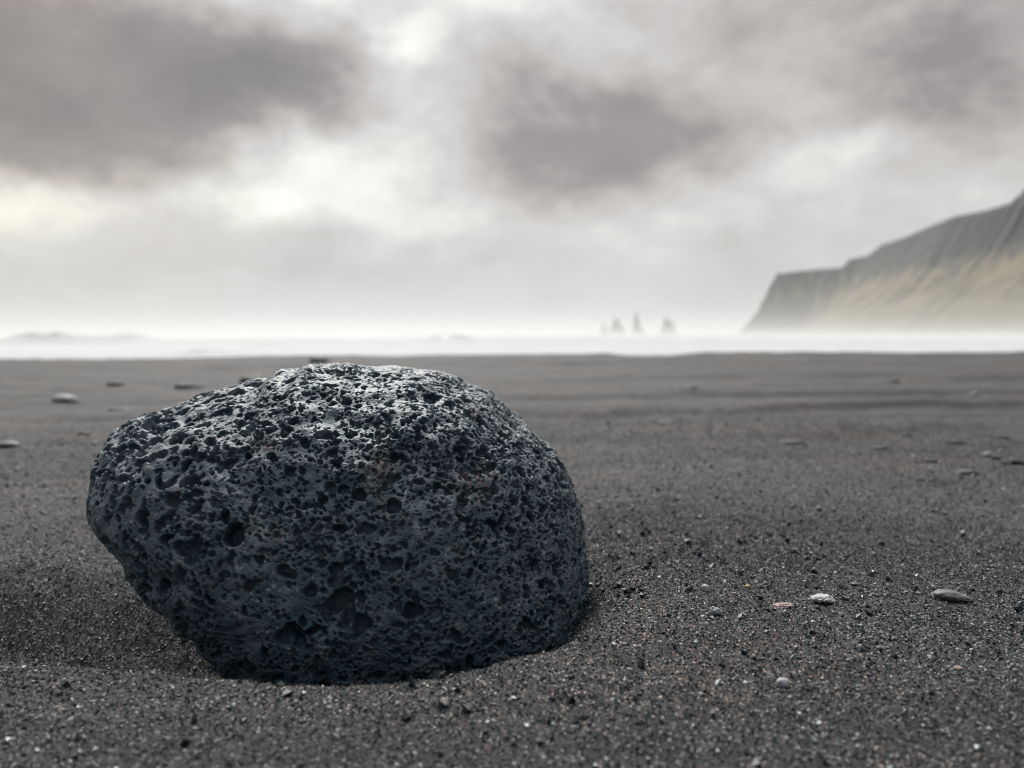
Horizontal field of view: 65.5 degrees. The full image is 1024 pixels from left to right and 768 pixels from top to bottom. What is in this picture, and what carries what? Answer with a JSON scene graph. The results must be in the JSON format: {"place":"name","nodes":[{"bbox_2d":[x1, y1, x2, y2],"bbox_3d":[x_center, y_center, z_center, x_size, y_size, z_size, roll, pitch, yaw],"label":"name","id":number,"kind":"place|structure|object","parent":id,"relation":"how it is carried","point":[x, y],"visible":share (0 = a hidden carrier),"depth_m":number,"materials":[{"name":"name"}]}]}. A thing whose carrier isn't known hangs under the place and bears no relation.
{"place":"outdoors","nodes":[
{"label":"outdoors","id":0,"kind":"place"},
{"bbox_2d":[0,351,1023,767],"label":"beach","id":1,"kind":"structure","parent":0,"point":[934,387],"depth_m":0.66,"materials":[{"name":"black sand"}]},
{"bbox_2d":[0,441,19,447],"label":"beach stone","id":2,"kind":"object","parent":1,"relation":"on","point":[7,444],"visible":0.97,"depth_m":1.46,"materials":[{"name":"grey stone"}]},
{"bbox_2d":[76,431,91,434],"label":"beach stone","id":3,"kind":"object","parent":1,"relation":"on","point":[85,432],"visible":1,"depth_m":1.63,"materials":[{"name":"grey stone"}]},
{"bbox_2d":[106,381,123,385],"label":"beach stone","id":4,"kind":"object","parent":1,"relation":"on","point":[115,383],"visible":0.74,"depth_m":3.29,"materials":[{"name":"grey stone"}]},
{"bbox_2d":[108,407,131,410],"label":"beach stone","id":5,"kind":"object","parent":1,"relation":"on","point":[117,409],"visible":0.6,"depth_m":2.11,"materials":[{"name":"grey stone"}]},
{"bbox_2d":[174,383,193,388],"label":"beach stone","id":6,"kind":"object","parent":1,"relation":"on","point":[183,386],"visible":0.78,"depth_m":3.17,"materials":[{"name":"grey stone"}]},
{"bbox_2d":[193,385,205,387],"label":"beach stone","id":7,"kind":"object","parent":1,"relation":"on","point":[199,386],"visible":0.58,"depth_m":3.20,"materials":[{"name":"grey stone"}]},
{"bbox_2d":[238,375,265,381],"bbox_3d":[-1.136,-0.011,3.501,0.110,0.060,0.102,-3,5,-42],"label":"beach stone","id":8,"kind":"object","parent":1,"relation":"on","point":[246,378],"visible":0.36,"depth_m":3.48,"materials":[{"name":"grey stone"}]},
{"bbox_2d":[309,357,329,362],"bbox_3d":[-1.316,-0.159,5.446,0.147,0.057,0.110,0,3,0],"label":"beach stone","id":9,"kind":"object","parent":1,"relation":"on","point":[318,360],"visible":0.83,"depth_m":5.41,"materials":[{"name":"grey stone"}]},
{"bbox_2d":[86,363,589,686],"bbox_3d":[-0.122,0.106,0.589,0.356,0.241,0.264,0,3,0],"label":"lava boulder","id":10,"kind":"object","parent":1,"relation":"on","point":[335,524],"visible":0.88,"depth_m":0.49,"materials":[{"name":"black stone"}]},
{"bbox_2d":[0,400,1023,767],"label":"sand grains","id":11,"kind":"object","parent":1,"relation":"on","point":[628,590],"visible":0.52,"depth_m":0.47},
{"bbox_2d":[658,420,675,422],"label":"beach stone","id":12,"kind":"object","parent":1,"relation":"on","point":[672,421],"visible":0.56,"depth_m":1.77,"materials":[{"name":"grey stone"}]},
{"bbox_2d":[668,386,699,388],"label":"beach stone","id":13,"kind":"object","parent":1,"relation":"on","point":[686,387],"visible":0.68,"depth_m":2.68,"materials":[{"name":"grey stone"}]},
{"bbox_2d":[701,584,708,591],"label":"pebble","id":14,"kind":"object","parent":1,"relation":"on","point":[704,587],"visible":1,"depth_m":0.52,"materials":[{"name":"grey stone"}]},
{"bbox_2d":[709,606,720,614],"bbox_3d":[0.121,0.136,0.475,0.007,0.005,0.006,17,3,-1],"label":"shell fragment","id":15,"kind":"object","parent":1,"relation":"on","point":[713,610],"visible":1,"depth_m":0.47,"materials":[{"name":"white stone"}]},
{"bbox_2d":[776,677,789,687],"bbox_3d":[0.130,0.143,0.382,0.006,0.005,0.005,0,3,0],"label":"pebble","id":16,"kind":"object","parent":1,"relation":"on","point":[782,682],"visible":1,"depth_m":0.38,"materials":[{"name":"grey stone"}]},
{"bbox_2d":[772,602,794,607],"bbox_3d":[0.168,0.136,0.491,0.014,0.003,0.009,0,3,0],"label":"shell fragment","id":17,"kind":"object","parent":1,"relation":"on","point":[783,605],"visible":1,"depth_m":0.49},
{"bbox_2d":[778,439,803,444],"bbox_3d":[0.527,0.111,1.510,0.053,0.011,0.032,0,3,0],"label":"beach stone","id":18,"kind":"object","parent":1,"relation":"on","point":[790,441],"visible":0.75,"depth_m":1.50,"materials":[{"name":"grey stone"}]},
{"bbox_2d":[808,593,835,602],"bbox_3d":[0.196,0.136,0.503,0.016,0.005,0.011,0,3,0],"label":"pebble","id":19,"kind":"object","parent":1,"relation":"on","point":[820,598],"visible":1,"depth_m":0.50,"materials":[{"name":"grey stone"}]},
{"bbox_2d":[872,446,886,449],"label":"beach stone","id":20,"kind":"object","parent":1,"relation":"on","point":[878,447],"visible":0.92,"depth_m":1.37,"materials":[{"name":"grey stone"}]},
{"bbox_2d":[901,433,913,436],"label":"beach stone","id":21,"kind":"object","parent":1,"relation":"on","point":[906,435],"visible":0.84,"depth_m":1.57,"materials":[{"name":"grey stone"}]},
{"bbox_2d":[924,458,937,462],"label":"beach stone","id":22,"kind":"object","parent":1,"relation":"on","point":[931,460],"visible":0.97,"depth_m":1.26,"materials":[{"name":"grey stone"}]},
{"bbox_2d":[932,589,972,601],"bbox_3d":[0.282,0.136,0.510,0.024,0.007,0.012,8,4,5],"label":"pebble","id":23,"kind":"object","parent":1,"relation":"on","point":[948,595],"visible":1,"depth_m":0.51,"materials":[{"name":"grey stone"}]},
{"bbox_2d":[946,440,963,443],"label":"beach stone","id":24,"kind":"object","parent":1,"relation":"on","point":[953,442],"visible":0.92,"depth_m":1.44,"materials":[{"name":"grey stone"}]},
{"bbox_2d":[953,666,962,670],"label":"pebble","id":25,"kind":"object","parent":1,"relation":"on","point":[959,668],"visible":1,"depth_m":0.40,"materials":[{"name":"stone"}]},
{"bbox_2d":[954,469,978,474],"bbox_3d":[0.645,0.125,1.131,0.041,0.007,0.027,-2,4,-23],"label":"beach stone","id":26,"kind":"object","parent":1,"relation":"on","point":[965,471],"visible":1,"depth_m":1.12,"materials":[{"name":"grey stone"}]},
{"bbox_2d":[982,451,997,457],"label":"beach stone","id":27,"kind":"object","parent":1,"relation":"on","point":[987,454],"visible":0.63,"depth_m":1.30,"materials":[{"name":"grey stone"}]},
{"bbox_2d":[990,455,1002,459],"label":"beach stone","id":28,"kind":"object","parent":1,"relation":"on","point":[995,457],"visible":0.93,"depth_m":1.27,"materials":[{"name":"grey stone"}]},
{"bbox_2d":[992,435,1009,438],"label":"beach stone","id":29,"kind":"object","parent":1,"relation":"on","point":[1002,437],"visible":0.71,"depth_m":1.52,"materials":[{"name":"grey stone"}]},
{"bbox_2d":[1001,458,1023,464],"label":"beach stone","id":30,"kind":"object","parent":1,"relation":"on","point":[1014,461],"visible":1,"depth_m":1.22,"materials":[{"name":"grey stone"}]},
{"bbox_2d":[0,333,1023,358],"bbox_3d":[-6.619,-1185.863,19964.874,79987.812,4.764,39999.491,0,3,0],"label":"sea","id":31,"kind":"structure","parent":0,"point":[70,346],"depth_m":171.48,"materials":[{"name":"liquid"}]},
{"bbox_2d":[600,318,628,335],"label":"sea stack","id":32,"kind":"object","parent":31,"relation":"in","point":[616,329],"visible":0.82,"depth_m":2834.48,"materials":[{"name":"grey stone"}]},
{"bbox_2d":[630,313,645,335],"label":"sea stack","id":33,"kind":"object","parent":31,"relation":"in","point":[637,329],"visible":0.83,"depth_m":2835.25,"materials":[{"name":"grey stone"}]},
{"bbox_2d":[659,317,679,334],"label":"sea stack","id":34,"kind":"object","parent":31,"relation":"in","point":[668,327],"visible":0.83,"depth_m":2833.28,"materials":[{"name":"grey stone"}]},
{"bbox_2d":[0,0,1023,338],"label":"sky","id":35,"kind":"structure","parent":0,"point":[190,169],"materials":[{"name":"grey"}]},
{"bbox_2d":[738,190,1023,334],"bbox_3d":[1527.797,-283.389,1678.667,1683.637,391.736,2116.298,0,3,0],"label":"headland","id":36,"kind":"structure","parent":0,"point":[962,274],"depth_m":1711.85,"materials":[{"name":"grey stone"}]}
]}

